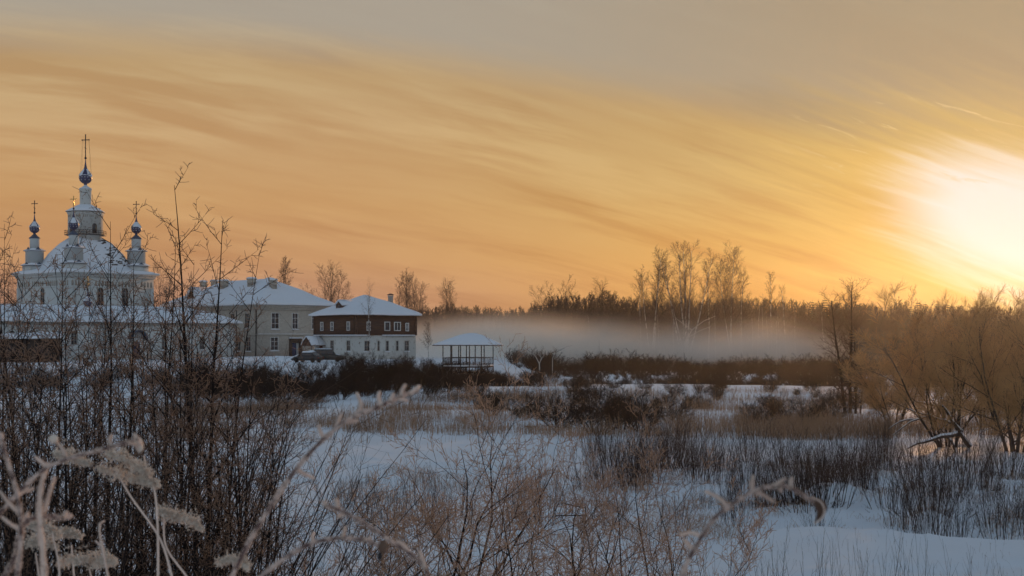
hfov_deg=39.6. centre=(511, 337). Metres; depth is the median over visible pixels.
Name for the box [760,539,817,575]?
thin stalks
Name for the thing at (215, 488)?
bare sapling
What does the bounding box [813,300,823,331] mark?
bare tree
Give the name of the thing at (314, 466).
arching shrub
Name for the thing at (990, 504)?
willow clump
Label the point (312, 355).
parked sedan
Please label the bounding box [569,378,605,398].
bare bush
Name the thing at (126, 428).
bare sapling
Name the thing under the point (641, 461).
branching shrub
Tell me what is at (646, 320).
bare tree
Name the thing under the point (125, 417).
bare sapling
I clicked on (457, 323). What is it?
bare tree
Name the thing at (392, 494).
willow clump
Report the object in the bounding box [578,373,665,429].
bare bush
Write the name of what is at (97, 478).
bare sapling
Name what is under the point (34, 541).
goldenrod plume
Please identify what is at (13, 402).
bare sapling
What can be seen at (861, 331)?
bare tree
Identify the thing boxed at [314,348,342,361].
parked suv
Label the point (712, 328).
bare tree
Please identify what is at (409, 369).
bare bush
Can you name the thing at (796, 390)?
bare bush
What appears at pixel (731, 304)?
birch tree
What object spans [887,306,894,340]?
bare tree
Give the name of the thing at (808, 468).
willow clump
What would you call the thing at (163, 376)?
bare sapling
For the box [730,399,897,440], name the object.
golden grass
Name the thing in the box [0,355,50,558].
bare sapling
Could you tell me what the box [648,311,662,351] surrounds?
bare tree
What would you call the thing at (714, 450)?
willow clump
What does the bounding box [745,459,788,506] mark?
willow clump
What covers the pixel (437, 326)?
bare tree
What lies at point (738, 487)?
willow clump
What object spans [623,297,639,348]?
bare tree
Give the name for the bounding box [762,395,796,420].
bare bush
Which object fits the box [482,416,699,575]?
branching shrub
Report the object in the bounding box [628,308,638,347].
bare tree
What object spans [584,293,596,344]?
bare tree
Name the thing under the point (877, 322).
bare tree
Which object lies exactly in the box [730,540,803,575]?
thin stalks
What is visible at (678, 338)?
bare tree
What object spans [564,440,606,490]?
willow clump
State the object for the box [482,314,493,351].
spruce tree
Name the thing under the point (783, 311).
birch tree
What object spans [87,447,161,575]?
goldenrod plume
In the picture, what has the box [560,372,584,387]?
bare bush
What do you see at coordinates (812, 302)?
spruce tree
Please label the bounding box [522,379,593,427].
bare bush
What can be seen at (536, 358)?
dead tree
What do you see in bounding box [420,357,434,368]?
bare bush
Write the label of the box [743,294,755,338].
bare tree
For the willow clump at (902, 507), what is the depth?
44.56 m
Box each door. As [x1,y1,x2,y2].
[133,341,139,358]
[292,343,295,355]
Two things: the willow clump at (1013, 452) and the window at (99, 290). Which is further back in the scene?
the window at (99, 290)
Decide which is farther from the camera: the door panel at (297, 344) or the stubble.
the door panel at (297, 344)
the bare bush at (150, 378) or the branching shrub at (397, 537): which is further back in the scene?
the bare bush at (150, 378)
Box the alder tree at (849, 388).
[812,277,875,413]
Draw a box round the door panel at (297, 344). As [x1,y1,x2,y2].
[296,343,298,354]
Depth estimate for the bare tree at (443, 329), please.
404.10 m
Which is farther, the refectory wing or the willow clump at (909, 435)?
the refectory wing
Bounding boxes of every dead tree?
[524,347,543,372]
[677,316,714,357]
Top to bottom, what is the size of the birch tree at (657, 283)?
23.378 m
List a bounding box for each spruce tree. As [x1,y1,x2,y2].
[478,310,490,350]
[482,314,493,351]
[490,311,497,347]
[494,313,505,351]
[496,315,503,350]
[498,310,511,351]
[506,311,514,351]
[510,312,523,349]
[513,314,521,344]
[517,312,526,349]
[522,312,532,350]
[538,304,543,335]
[808,300,816,332]
[866,307,873,332]
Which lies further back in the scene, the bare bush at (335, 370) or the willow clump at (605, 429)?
the bare bush at (335, 370)
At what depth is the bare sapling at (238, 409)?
14.07 m
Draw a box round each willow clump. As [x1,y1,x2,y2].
[330,474,363,507]
[348,466,387,514]
[364,465,425,518]
[390,455,448,519]
[425,456,487,519]
[495,459,550,521]
[511,455,569,525]
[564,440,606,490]
[577,422,607,456]
[579,429,622,481]
[584,401,625,453]
[586,428,604,450]
[587,415,671,478]
[588,434,650,492]
[588,477,629,525]
[593,432,626,468]
[600,424,643,487]
[602,426,658,489]
[608,422,689,487]
[611,414,654,486]
[627,445,657,477]
[629,416,669,473]
[629,418,650,453]
[636,417,708,469]
[637,413,688,470]
[643,419,717,469]
[647,412,714,469]
[651,409,700,461]
[653,420,733,476]
[655,414,693,449]
[658,482,694,526]
[666,431,726,483]
[680,446,703,476]
[688,478,714,509]
[690,428,723,464]
[691,418,743,484]
[702,426,748,470]
[705,446,727,471]
[708,434,765,504]
[710,474,762,527]
[714,432,772,484]
[715,481,738,518]
[716,431,801,510]
[718,463,751,502]
[719,417,781,460]
[735,415,774,462]
[736,437,824,509]
[742,417,809,467]
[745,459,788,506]
[751,453,814,504]
[751,461,785,504]
[754,421,861,513]
[763,422,852,507]
[767,430,814,470]
[768,416,807,465]
[783,446,823,492]
[785,421,871,508]
[790,435,842,481]
[791,433,853,486]
[798,501,841,526]
[805,429,853,482]
[818,423,872,477]
[822,438,873,482]
[824,444,851,481]
[826,416,890,481]
[828,450,857,482]
[834,438,884,490]
[835,422,894,493]
[849,449,878,495]
[851,450,954,513]
[853,419,908,470]
[857,416,888,460]
[865,417,900,470]
[866,403,903,464]
[870,438,932,532]
[878,431,978,520]
[884,416,947,468]
[892,485,963,535]
[895,421,954,486]
[895,428,961,503]
[904,453,983,536]
[914,477,997,537]
[916,429,1003,499]
[925,406,1007,475]
[925,468,976,503]
[945,438,1005,490]
[955,440,1008,490]
[959,463,1022,532]
[959,468,1023,539]
[970,410,1023,479]
[975,406,1023,479]
[977,453,1013,502]
[991,463,1023,514]
[993,446,1023,473]
[997,489,1023,522]
[1007,462,1023,536]
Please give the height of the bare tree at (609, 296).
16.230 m
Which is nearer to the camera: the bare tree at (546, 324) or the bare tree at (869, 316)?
the bare tree at (546, 324)
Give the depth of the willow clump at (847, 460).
54.34 m
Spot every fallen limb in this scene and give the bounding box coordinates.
[890,409,962,434]
[907,431,957,448]
[942,405,971,447]
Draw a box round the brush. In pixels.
[158,356,895,402]
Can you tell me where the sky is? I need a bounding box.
[0,0,1023,342]
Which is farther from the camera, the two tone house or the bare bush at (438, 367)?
the two tone house
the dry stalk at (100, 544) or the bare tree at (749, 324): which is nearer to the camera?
the dry stalk at (100, 544)
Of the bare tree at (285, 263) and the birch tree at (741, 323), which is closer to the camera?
the birch tree at (741, 323)
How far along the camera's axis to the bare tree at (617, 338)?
270.23 m
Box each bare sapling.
[0,213,106,575]
[0,214,58,570]
[0,247,113,575]
[0,272,46,575]
[0,287,79,575]
[0,292,56,573]
[0,297,78,574]
[0,297,153,575]
[0,300,87,575]
[0,309,41,556]
[0,334,92,575]
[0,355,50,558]
[0,366,104,575]
[0,401,48,575]
[0,405,28,552]
[4,257,113,575]
[28,271,135,575]
[35,233,134,574]
[37,272,136,575]
[47,369,119,575]
[51,284,132,575]
[53,186,177,575]
[70,348,150,575]
[76,351,163,575]
[80,295,205,575]
[91,272,179,575]
[92,212,221,574]
[96,307,182,575]
[97,336,170,575]
[98,306,201,575]
[100,272,221,571]
[102,268,210,568]
[104,297,197,575]
[113,271,228,575]
[115,370,203,575]
[123,162,262,575]
[124,269,243,575]
[131,374,226,575]
[147,293,244,575]
[149,230,306,574]
[168,327,274,575]
[182,408,247,570]
[182,408,250,575]
[184,313,280,572]
[189,412,236,575]
[190,273,289,575]
[195,365,300,575]
[198,419,250,574]
[206,339,325,575]
[235,356,305,575]
[241,401,300,575]
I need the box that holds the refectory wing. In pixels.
[0,277,242,360]
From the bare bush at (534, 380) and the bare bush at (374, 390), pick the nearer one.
the bare bush at (374, 390)
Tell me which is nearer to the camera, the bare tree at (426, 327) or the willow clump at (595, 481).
the willow clump at (595, 481)
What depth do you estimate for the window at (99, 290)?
262.09 m
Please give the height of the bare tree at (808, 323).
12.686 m
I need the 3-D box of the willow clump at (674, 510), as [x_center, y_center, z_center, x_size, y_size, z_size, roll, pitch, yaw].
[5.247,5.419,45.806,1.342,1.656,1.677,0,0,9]
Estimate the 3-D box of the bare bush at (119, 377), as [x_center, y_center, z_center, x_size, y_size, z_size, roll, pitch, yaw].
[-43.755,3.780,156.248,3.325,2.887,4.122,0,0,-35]
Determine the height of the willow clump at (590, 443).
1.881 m
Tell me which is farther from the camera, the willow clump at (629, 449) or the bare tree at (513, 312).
the bare tree at (513, 312)
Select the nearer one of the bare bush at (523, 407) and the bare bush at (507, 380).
the bare bush at (523, 407)
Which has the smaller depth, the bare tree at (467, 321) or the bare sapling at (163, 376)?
the bare sapling at (163, 376)
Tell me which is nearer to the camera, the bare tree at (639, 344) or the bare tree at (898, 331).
the bare tree at (639, 344)
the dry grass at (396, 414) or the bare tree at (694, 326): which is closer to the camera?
the dry grass at (396, 414)
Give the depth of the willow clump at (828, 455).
54.02 m
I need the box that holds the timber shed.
[0,332,61,361]
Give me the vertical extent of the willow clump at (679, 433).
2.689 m
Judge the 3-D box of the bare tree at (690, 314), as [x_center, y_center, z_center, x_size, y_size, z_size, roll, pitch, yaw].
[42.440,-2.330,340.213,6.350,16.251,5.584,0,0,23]
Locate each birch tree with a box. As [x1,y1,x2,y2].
[360,282,378,360]
[421,322,432,359]
[585,313,592,353]
[624,265,650,353]
[634,246,673,357]
[653,240,719,356]
[655,312,661,354]
[667,305,676,358]
[697,259,722,362]
[707,239,750,354]
[711,307,719,362]
[732,266,751,350]
[737,316,744,355]
[749,306,756,358]
[755,303,762,355]
[758,306,765,358]
[760,272,778,346]
[764,311,769,356]
[774,284,788,349]
[774,318,779,356]
[775,307,780,356]
[818,309,826,352]
[846,283,859,315]
[888,282,921,342]
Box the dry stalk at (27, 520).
[2,510,74,575]
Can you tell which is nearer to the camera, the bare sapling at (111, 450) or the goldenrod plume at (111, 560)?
the goldenrod plume at (111, 560)
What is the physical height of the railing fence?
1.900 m
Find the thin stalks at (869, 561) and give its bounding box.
[845,530,910,575]
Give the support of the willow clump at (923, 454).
on the snow ground at (957, 549)
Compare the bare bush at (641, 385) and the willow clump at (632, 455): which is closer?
the willow clump at (632, 455)
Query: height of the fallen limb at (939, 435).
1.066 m
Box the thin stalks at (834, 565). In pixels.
[809,529,870,575]
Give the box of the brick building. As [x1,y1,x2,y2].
[160,277,334,355]
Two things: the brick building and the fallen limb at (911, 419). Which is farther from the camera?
the brick building
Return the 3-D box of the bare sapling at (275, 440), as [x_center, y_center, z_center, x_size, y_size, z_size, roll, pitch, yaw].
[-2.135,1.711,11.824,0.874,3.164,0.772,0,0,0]
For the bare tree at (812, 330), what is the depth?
278.67 m
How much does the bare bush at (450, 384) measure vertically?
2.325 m
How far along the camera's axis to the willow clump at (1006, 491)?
45.44 m
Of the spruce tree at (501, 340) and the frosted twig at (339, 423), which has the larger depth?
the spruce tree at (501, 340)
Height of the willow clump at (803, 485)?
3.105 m
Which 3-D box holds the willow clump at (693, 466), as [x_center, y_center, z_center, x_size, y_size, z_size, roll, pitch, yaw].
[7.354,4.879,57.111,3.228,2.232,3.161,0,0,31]
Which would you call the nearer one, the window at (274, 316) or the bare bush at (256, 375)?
the bare bush at (256, 375)
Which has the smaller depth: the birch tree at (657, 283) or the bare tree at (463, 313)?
the birch tree at (657, 283)
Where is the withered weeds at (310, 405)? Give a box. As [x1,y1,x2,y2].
[141,379,629,412]
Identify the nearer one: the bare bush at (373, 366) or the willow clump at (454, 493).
the willow clump at (454, 493)
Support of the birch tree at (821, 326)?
on the snow ground at (957, 549)
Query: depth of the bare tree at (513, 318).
392.88 m
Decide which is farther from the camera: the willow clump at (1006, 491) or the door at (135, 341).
the door at (135, 341)
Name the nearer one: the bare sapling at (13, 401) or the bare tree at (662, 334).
the bare sapling at (13, 401)
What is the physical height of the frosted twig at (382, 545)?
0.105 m
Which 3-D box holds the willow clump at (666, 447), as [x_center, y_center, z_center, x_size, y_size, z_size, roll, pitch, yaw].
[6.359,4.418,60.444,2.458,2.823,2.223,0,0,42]
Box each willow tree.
[834,334,933,423]
[842,276,1023,447]
[907,282,1023,425]
[922,295,1023,451]
[969,312,1023,419]
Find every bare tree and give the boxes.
[0,269,16,303]
[82,306,125,359]
[152,259,173,305]
[278,256,292,284]
[299,260,353,302]
[394,269,417,310]
[395,277,405,305]
[405,271,429,352]
[417,305,426,349]
[422,311,434,349]
[423,305,431,344]
[431,308,437,349]
[432,278,460,351]
[433,306,441,349]
[434,306,443,349]
[438,305,445,349]
[439,309,448,348]
[447,302,458,349]
[452,303,464,349]
[452,304,463,349]
[459,306,468,350]
[461,308,470,333]
[465,309,474,332]
[470,306,482,348]
[480,310,489,335]
[485,308,495,349]
[488,308,497,350]
[493,307,503,349]
[505,311,510,349]
[509,307,519,349]
[511,308,518,338]
[518,285,552,352]
[518,306,524,349]
[523,307,531,339]
[531,303,541,333]
[531,308,541,339]
[531,315,542,350]
[537,275,578,359]
[540,300,552,347]
[543,306,553,344]
[545,294,556,346]
[546,298,563,349]
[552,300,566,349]
[560,296,572,352]
[560,302,575,356]
[568,293,574,331]
[568,302,585,357]
[569,294,582,342]
[569,296,588,346]
[570,294,583,350]
[576,305,591,352]
[580,294,603,336]
[582,277,615,355]
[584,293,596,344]
[589,303,602,352]
[594,292,623,335]
[595,297,605,348]
[596,291,616,333]
[596,298,607,354]
[599,289,611,329]
[599,304,612,350]
[608,292,622,351]
[610,290,621,334]
[610,302,630,353]
[615,299,632,332]
[619,297,628,337]
[622,309,632,348]
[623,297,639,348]
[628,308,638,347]
[629,308,646,351]
[631,304,647,348]
[636,296,650,340]
[639,300,650,344]
[647,298,665,336]
[648,299,667,350]
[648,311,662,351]
[656,305,669,348]
[657,298,669,357]
[659,300,671,354]
[662,311,679,357]
[667,306,682,352]
[673,313,688,355]
[679,297,693,350]
[680,295,698,331]
[686,311,704,358]
[690,308,700,359]
[691,303,702,349]
[697,301,705,351]
[698,312,707,361]
[701,306,710,348]
[704,302,722,363]
[704,304,720,363]
[711,300,722,360]
[715,305,726,340]
[719,308,740,353]
[724,308,734,351]
[725,299,746,344]
[735,305,749,351]
[739,303,754,344]
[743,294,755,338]
[743,299,767,354]
[751,307,764,352]
[753,298,760,331]
[756,304,768,352]
[756,305,767,355]
[761,308,775,355]
[764,299,776,349]
[770,305,787,361]
[771,303,781,347]
[772,300,793,344]
[782,310,796,354]
[785,301,807,335]
[790,298,797,328]
[792,301,799,331]
[793,305,812,338]
[793,306,801,360]
[794,306,807,346]
[795,317,808,356]
[803,306,815,335]
[805,308,817,355]
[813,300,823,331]
[813,304,824,347]
[818,307,830,347]
[822,304,837,348]
[824,301,837,343]
[826,307,840,351]
[833,313,843,358]
[834,302,853,352]
[835,302,849,337]
[842,310,853,350]
[850,305,859,344]
[852,313,868,352]
[853,302,862,325]
[859,304,871,343]
[866,304,882,336]
[867,305,873,331]
[868,306,882,345]
[886,309,895,350]
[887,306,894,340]
[890,299,905,347]
[890,308,905,348]
[893,310,904,353]
[894,300,910,344]
[925,313,937,347]
[927,311,936,347]
[932,301,941,329]
[938,304,946,331]
[947,316,957,346]
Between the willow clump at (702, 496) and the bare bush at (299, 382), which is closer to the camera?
the willow clump at (702, 496)
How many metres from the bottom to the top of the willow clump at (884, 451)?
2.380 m
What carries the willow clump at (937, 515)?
on the snow ground at (957, 549)
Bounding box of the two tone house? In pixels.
[301,294,421,359]
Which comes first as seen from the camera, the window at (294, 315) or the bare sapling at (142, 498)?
the bare sapling at (142, 498)
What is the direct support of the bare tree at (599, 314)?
on the snow ground at (957, 549)
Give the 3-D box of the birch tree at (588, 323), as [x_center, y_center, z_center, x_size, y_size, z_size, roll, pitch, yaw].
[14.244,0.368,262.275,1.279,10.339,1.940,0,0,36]
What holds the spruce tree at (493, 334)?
on the snow ground at (957, 549)
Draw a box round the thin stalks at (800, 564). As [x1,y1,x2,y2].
[776,551,824,575]
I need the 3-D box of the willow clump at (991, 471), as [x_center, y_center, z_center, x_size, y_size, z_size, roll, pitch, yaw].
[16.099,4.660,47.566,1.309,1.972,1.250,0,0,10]
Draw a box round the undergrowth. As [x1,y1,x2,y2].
[503,318,1022,386]
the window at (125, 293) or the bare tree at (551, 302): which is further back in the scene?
the bare tree at (551, 302)
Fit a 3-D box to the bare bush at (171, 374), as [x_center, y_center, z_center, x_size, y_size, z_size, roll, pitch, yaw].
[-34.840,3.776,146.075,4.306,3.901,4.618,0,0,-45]
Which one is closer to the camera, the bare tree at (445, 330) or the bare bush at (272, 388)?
the bare bush at (272, 388)
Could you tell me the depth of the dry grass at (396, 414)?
84.13 m
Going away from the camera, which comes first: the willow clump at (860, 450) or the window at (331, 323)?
the willow clump at (860, 450)
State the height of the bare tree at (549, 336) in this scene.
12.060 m
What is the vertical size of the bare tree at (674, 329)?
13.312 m
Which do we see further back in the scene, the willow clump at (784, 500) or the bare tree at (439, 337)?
the bare tree at (439, 337)
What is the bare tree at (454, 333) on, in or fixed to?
on the snow ground at (957, 549)
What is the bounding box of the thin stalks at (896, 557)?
[866,525,913,575]
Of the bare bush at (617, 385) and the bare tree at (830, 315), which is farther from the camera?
the bare tree at (830, 315)
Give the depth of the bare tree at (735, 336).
285.84 m
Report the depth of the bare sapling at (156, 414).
12.68 m
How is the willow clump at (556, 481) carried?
on the snow ground at (957, 549)
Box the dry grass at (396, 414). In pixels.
[150,390,1017,442]
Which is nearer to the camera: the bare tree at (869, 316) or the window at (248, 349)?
the window at (248, 349)
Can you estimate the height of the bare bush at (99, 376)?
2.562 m
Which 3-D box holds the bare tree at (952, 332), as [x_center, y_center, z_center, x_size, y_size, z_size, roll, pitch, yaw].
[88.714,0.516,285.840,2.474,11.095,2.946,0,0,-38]
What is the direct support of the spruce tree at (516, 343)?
on the snow ground at (957, 549)
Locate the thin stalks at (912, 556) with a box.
[893,504,930,575]
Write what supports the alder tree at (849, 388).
on the snow ground at (957, 549)
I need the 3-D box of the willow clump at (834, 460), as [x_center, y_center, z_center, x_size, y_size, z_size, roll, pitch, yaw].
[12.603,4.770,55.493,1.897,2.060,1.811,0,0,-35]
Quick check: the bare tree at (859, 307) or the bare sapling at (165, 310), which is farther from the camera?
the bare tree at (859, 307)
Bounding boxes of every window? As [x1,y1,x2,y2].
[5,345,42,353]
[40,288,44,303]
[71,331,76,344]
[97,287,103,304]
[122,288,127,305]
[162,338,167,350]
[199,337,205,349]
[237,337,240,351]
[245,313,248,328]
[245,337,250,351]
[270,337,278,350]
[271,313,279,329]
[291,313,298,329]
[330,322,333,330]
[330,340,333,350]
[345,340,350,351]
[364,341,368,351]
[377,341,379,350]
[384,322,389,330]
[385,341,389,351]
[394,322,400,330]
[396,341,398,350]
[404,341,409,351]
[405,323,408,330]
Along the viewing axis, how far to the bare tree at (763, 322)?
312.03 m
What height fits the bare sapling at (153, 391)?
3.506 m
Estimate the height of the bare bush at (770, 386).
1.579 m
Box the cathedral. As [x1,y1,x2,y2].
[11,134,159,306]
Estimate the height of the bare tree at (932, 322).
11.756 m
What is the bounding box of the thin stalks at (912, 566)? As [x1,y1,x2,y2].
[882,550,958,575]
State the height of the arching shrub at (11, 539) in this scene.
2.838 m
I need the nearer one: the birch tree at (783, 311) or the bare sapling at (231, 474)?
the bare sapling at (231, 474)
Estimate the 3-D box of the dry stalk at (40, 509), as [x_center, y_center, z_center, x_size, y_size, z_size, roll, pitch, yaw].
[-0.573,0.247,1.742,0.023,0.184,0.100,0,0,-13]
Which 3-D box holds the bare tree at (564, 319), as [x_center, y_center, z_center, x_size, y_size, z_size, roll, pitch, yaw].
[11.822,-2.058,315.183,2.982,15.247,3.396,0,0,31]
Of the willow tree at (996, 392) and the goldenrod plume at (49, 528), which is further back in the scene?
the willow tree at (996, 392)
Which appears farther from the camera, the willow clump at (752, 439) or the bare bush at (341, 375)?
the bare bush at (341, 375)
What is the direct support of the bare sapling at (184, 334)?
on the snow ground at (957, 549)
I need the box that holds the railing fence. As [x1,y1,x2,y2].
[148,352,207,361]
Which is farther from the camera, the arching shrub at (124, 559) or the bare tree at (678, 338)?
the bare tree at (678, 338)
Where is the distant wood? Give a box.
[368,292,1022,351]
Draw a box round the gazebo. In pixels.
[432,333,502,372]
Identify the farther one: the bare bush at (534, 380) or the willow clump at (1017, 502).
the bare bush at (534, 380)
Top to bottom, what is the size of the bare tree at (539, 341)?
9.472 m
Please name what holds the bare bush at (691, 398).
on the snow ground at (957, 549)
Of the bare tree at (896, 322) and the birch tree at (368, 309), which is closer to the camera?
the birch tree at (368, 309)
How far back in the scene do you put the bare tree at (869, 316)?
344.40 m
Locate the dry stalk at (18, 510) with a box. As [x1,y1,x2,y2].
[0,431,34,575]
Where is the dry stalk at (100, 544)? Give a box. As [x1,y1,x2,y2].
[95,520,108,575]
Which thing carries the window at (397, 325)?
in the two tone house
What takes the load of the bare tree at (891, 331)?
on the snow ground at (957, 549)
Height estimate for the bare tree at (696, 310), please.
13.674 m
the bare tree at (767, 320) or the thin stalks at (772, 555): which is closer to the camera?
the thin stalks at (772, 555)
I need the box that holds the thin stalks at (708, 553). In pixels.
[691,516,753,574]
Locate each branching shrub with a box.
[191,438,434,575]
[325,333,629,575]
[342,483,510,575]
[371,446,626,575]
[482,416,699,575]
[545,390,738,575]
[601,473,780,575]
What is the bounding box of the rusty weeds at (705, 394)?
[357,375,999,409]
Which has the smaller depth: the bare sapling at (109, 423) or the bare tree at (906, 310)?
the bare sapling at (109, 423)
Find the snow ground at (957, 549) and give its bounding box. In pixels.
[0,344,1023,575]
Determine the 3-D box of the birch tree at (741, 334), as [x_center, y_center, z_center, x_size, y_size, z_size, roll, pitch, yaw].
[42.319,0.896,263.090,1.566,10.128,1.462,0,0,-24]
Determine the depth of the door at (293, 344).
267.49 m
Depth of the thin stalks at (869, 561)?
19.69 m
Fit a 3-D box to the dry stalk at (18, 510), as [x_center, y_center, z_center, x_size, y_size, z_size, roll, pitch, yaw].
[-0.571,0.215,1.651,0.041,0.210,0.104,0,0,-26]
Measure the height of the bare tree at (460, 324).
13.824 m
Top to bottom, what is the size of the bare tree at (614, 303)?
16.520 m
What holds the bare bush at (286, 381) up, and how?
on the snow ground at (957, 549)
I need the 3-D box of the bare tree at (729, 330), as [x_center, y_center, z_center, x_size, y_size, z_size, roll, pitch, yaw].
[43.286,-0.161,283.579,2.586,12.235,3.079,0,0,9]
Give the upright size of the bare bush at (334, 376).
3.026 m
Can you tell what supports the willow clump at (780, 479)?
on the snow ground at (957, 549)
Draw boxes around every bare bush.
[0,362,28,388]
[13,362,49,391]
[43,369,63,389]
[64,365,79,376]
[86,369,115,387]
[100,361,129,383]
[142,367,162,385]
[155,363,188,390]
[181,356,206,392]
[181,356,228,394]
[207,368,232,397]
[220,360,251,394]
[231,379,249,399]
[238,361,264,382]
[239,376,255,397]
[243,359,283,390]
[247,387,267,399]
[261,370,288,395]
[262,370,295,394]
[264,374,289,400]
[280,370,298,379]
[287,375,304,394]
[296,376,315,392]
[296,380,320,402]
[297,367,312,379]
[303,381,329,400]
[306,368,315,378]
[314,366,354,394]
[315,367,323,376]
[327,375,361,399]
[330,351,369,378]
[330,353,351,378]
[336,367,364,393]
[344,350,372,368]
[344,364,368,393]
[346,349,391,388]
[354,373,378,395]
[363,355,389,388]
[365,357,403,389]
[366,376,389,396]
[386,354,416,387]
[390,355,429,388]
[393,377,411,397]
[399,352,418,371]
[408,370,428,387]
[411,360,436,388]
[419,378,444,397]
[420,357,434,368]
[426,359,454,384]
[432,368,458,391]
[452,374,473,389]
[458,370,492,394]
[472,384,517,414]
[480,371,492,385]
[490,372,506,386]
[494,373,511,386]
[504,388,545,417]
[517,367,553,386]
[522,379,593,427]
[554,381,646,432]
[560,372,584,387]
[566,386,591,402]
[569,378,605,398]
[571,372,594,387]
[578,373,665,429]
[590,382,666,431]
[605,377,622,387]
[634,377,653,388]
[651,394,698,420]
[655,390,678,406]
[663,378,688,395]
[677,391,703,408]
[691,381,709,393]
[698,396,715,408]
[700,379,729,399]
[703,371,729,387]
[735,397,782,423]
[754,394,777,404]
[759,378,781,391]
[761,388,788,404]
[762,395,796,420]
[787,393,828,420]
[792,388,802,395]
[797,372,823,390]
[809,388,860,420]
[812,387,847,402]
[834,390,860,408]
[860,385,895,409]
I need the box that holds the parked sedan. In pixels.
[291,350,324,361]
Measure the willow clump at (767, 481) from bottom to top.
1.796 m
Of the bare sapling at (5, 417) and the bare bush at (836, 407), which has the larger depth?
the bare bush at (836, 407)
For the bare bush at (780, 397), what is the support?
on the snow ground at (957, 549)
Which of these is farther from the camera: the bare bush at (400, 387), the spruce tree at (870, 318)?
the spruce tree at (870, 318)
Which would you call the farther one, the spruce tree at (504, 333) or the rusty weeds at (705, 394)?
the spruce tree at (504, 333)
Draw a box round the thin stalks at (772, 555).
[733,516,792,575]
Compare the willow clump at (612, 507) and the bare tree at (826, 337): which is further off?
the bare tree at (826, 337)
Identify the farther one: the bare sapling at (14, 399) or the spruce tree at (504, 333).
the spruce tree at (504, 333)
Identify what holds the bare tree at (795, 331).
on the snow ground at (957, 549)
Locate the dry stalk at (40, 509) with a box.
[35,462,56,575]
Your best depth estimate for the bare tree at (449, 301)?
350.13 m
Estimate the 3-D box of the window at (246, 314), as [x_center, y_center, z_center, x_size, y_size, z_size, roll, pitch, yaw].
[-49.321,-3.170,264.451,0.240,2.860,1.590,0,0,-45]
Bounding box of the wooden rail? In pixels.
[556,503,585,522]
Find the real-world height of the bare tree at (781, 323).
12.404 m
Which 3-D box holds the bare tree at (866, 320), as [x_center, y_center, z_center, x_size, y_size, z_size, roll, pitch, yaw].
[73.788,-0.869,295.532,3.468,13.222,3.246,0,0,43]
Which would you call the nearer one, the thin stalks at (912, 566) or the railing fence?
the thin stalks at (912, 566)
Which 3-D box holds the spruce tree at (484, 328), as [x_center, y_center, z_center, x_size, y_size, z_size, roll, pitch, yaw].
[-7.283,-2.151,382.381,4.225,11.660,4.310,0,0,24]
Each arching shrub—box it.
[0,319,86,575]
[0,327,176,575]
[25,348,257,575]
[79,313,399,575]
[132,300,437,575]
[151,330,442,575]
[159,382,430,575]
[194,405,487,575]
[233,398,432,575]
[239,425,483,575]
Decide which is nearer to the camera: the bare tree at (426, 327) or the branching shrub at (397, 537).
the branching shrub at (397, 537)
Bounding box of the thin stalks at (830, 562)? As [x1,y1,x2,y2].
[819,536,841,575]
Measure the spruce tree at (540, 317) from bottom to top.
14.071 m
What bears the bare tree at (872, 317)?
on the snow ground at (957, 549)
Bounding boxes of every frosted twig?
[0,432,142,514]
[230,384,420,575]
[258,525,387,575]
[322,499,430,575]
[679,475,827,575]
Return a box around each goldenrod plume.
[23,532,60,574]
[25,513,63,575]
[50,438,172,575]
[50,526,85,575]
[51,545,118,575]
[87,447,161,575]
[149,503,205,575]
[213,550,253,572]
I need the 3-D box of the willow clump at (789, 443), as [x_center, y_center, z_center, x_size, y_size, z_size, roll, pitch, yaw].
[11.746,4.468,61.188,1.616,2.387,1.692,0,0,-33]
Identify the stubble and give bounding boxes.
[242,441,1021,575]
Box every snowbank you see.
[257,356,288,361]
[276,357,310,361]
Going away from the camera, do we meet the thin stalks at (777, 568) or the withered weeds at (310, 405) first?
the thin stalks at (777, 568)
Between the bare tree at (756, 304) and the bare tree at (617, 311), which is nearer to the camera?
the bare tree at (617, 311)
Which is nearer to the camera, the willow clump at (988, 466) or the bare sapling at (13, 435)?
the bare sapling at (13, 435)
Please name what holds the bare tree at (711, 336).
on the snow ground at (957, 549)
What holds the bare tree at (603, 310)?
on the snow ground at (957, 549)
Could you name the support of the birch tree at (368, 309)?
on the snow ground at (957, 549)
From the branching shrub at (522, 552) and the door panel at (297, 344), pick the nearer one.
the branching shrub at (522, 552)
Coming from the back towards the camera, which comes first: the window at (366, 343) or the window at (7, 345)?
the window at (366, 343)
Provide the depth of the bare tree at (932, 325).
279.73 m
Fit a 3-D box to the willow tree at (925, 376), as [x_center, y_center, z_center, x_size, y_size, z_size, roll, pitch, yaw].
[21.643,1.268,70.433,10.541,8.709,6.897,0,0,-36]
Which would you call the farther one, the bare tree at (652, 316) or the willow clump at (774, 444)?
the bare tree at (652, 316)
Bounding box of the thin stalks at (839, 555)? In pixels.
[822,524,907,575]
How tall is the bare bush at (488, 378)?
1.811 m
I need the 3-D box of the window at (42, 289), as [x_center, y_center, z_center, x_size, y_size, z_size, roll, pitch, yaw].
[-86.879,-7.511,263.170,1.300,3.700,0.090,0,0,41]
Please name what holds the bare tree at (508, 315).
on the snow ground at (957, 549)
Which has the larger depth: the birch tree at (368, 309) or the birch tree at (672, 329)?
the birch tree at (672, 329)
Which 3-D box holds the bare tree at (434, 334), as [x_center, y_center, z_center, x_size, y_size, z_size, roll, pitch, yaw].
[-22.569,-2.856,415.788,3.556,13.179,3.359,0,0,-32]
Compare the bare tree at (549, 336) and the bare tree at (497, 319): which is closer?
the bare tree at (549, 336)

